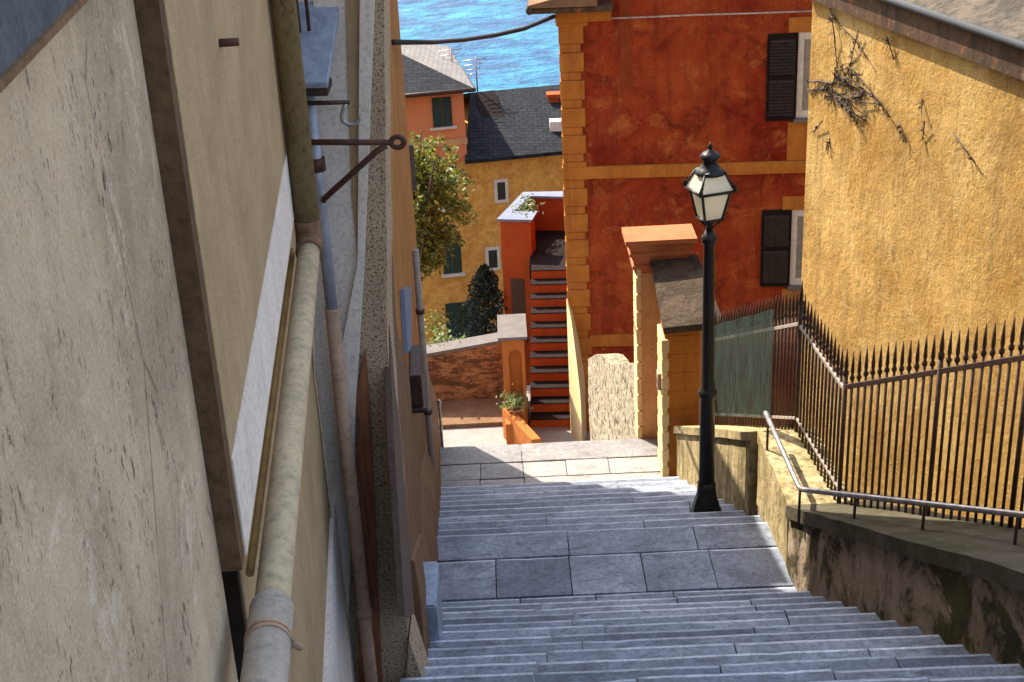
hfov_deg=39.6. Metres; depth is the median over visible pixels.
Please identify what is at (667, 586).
stairway
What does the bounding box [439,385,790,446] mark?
street
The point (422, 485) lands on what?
orange house
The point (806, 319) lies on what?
iron fence
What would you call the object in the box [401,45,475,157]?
pink house
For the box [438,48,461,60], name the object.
television aerial
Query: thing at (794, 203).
window
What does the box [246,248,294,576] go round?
thin pipe
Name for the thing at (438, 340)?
garden plant
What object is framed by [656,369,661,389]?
junction box
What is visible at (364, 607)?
vertical pipe
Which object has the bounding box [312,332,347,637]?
grey cable
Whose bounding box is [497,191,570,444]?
outside stair
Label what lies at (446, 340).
garden plant
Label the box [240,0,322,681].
drain pipe
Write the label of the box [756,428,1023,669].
wall
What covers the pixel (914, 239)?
yellow house
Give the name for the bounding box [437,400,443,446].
metal post
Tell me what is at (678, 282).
stone slab
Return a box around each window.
[485,246,500,270]
[494,178,508,202]
[781,196,804,323]
[786,17,811,160]
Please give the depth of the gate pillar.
15.34 m
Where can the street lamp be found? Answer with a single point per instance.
(709, 186)
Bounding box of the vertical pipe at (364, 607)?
[307,96,377,681]
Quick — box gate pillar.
[622,224,717,438]
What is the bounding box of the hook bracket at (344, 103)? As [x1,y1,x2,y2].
[307,100,361,126]
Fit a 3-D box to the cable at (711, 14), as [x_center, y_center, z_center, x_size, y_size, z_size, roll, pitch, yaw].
[3.084,-5.199,22.675,3.485,0.035,0.024,-1,24,4]
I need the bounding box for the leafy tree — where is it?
[408,130,477,280]
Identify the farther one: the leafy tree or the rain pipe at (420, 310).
the leafy tree
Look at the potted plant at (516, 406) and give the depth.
25.39 m
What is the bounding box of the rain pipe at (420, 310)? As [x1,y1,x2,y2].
[412,248,435,471]
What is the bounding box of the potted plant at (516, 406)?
[496,383,533,417]
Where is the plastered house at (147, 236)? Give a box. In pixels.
[0,0,354,681]
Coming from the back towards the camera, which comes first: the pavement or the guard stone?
the pavement
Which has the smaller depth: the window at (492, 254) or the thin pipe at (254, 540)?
the thin pipe at (254, 540)
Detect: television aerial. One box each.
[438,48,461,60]
[462,57,485,91]
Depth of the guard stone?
8.71 m
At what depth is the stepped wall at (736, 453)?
12.44 m
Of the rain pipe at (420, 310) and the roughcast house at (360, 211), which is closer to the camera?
the roughcast house at (360, 211)
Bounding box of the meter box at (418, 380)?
[409,345,427,413]
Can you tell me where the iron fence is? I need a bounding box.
[714,280,1023,528]
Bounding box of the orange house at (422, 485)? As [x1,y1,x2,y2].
[390,0,440,652]
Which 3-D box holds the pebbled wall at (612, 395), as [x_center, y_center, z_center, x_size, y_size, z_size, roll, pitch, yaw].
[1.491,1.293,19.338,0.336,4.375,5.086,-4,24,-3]
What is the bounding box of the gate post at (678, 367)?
[657,322,698,476]
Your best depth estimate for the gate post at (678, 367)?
14.71 m
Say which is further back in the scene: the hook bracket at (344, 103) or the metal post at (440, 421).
the metal post at (440, 421)
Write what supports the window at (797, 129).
in the red house at (652, 109)
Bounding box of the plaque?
[400,286,411,353]
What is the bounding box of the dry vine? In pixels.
[804,8,976,168]
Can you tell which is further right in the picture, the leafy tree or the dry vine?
the dry vine
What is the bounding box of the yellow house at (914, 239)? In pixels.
[798,0,1023,526]
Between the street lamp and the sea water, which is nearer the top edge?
the sea water
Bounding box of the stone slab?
[651,254,722,333]
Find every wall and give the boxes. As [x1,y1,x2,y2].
[426,332,503,400]
[588,353,636,440]
[674,424,798,515]
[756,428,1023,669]
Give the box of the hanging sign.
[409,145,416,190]
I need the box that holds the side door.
[510,278,526,326]
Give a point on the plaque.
(405, 303)
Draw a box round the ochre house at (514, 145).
[415,85,564,344]
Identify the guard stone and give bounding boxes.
[424,561,443,640]
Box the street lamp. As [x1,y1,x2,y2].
[683,142,737,512]
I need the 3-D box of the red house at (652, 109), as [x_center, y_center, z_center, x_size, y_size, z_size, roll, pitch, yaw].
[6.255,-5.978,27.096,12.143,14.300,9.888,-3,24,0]
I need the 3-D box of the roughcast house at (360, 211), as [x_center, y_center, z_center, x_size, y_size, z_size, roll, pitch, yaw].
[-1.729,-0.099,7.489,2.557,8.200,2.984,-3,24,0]
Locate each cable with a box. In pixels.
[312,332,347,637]
[391,14,555,44]
[611,10,811,18]
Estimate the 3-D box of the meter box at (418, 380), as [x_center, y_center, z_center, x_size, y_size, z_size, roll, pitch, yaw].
[-0.667,0.256,10.090,0.110,0.275,0.600,-4,24,-2]
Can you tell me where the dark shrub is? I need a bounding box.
[452,263,527,341]
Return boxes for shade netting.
[714,309,772,417]
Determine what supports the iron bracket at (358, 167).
attached to the roughcast house at (360, 211)
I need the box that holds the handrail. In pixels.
[763,410,1023,544]
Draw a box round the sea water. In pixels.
[398,0,559,93]
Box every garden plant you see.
[424,308,451,339]
[425,326,460,351]
[429,327,464,345]
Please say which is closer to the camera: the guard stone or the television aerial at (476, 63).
the guard stone
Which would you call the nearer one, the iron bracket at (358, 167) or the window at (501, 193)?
the iron bracket at (358, 167)
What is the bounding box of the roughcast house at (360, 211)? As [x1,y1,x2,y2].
[298,0,428,681]
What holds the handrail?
on the wall at (948, 581)
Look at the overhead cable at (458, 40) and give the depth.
16.68 m
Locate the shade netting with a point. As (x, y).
(736, 366)
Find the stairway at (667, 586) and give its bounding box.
[400,438,1023,681]
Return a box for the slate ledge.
[296,0,338,96]
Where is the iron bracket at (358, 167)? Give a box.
[311,134,406,202]
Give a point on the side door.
(517, 285)
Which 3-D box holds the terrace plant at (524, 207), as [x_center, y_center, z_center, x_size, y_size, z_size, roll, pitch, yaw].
[0.300,-2.716,28.963,0.789,0.465,1.451,-3,24,0]
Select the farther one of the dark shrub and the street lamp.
the dark shrub
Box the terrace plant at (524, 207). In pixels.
[508,193,543,216]
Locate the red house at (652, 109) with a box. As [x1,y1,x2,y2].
[526,0,812,440]
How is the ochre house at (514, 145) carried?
on the hillside ground
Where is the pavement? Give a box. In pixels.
[437,398,529,427]
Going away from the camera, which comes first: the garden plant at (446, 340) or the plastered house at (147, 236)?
the plastered house at (147, 236)
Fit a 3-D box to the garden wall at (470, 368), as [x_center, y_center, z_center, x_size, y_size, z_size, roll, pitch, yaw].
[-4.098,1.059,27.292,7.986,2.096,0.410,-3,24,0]
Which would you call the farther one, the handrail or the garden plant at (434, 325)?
the garden plant at (434, 325)
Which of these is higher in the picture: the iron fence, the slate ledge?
the slate ledge

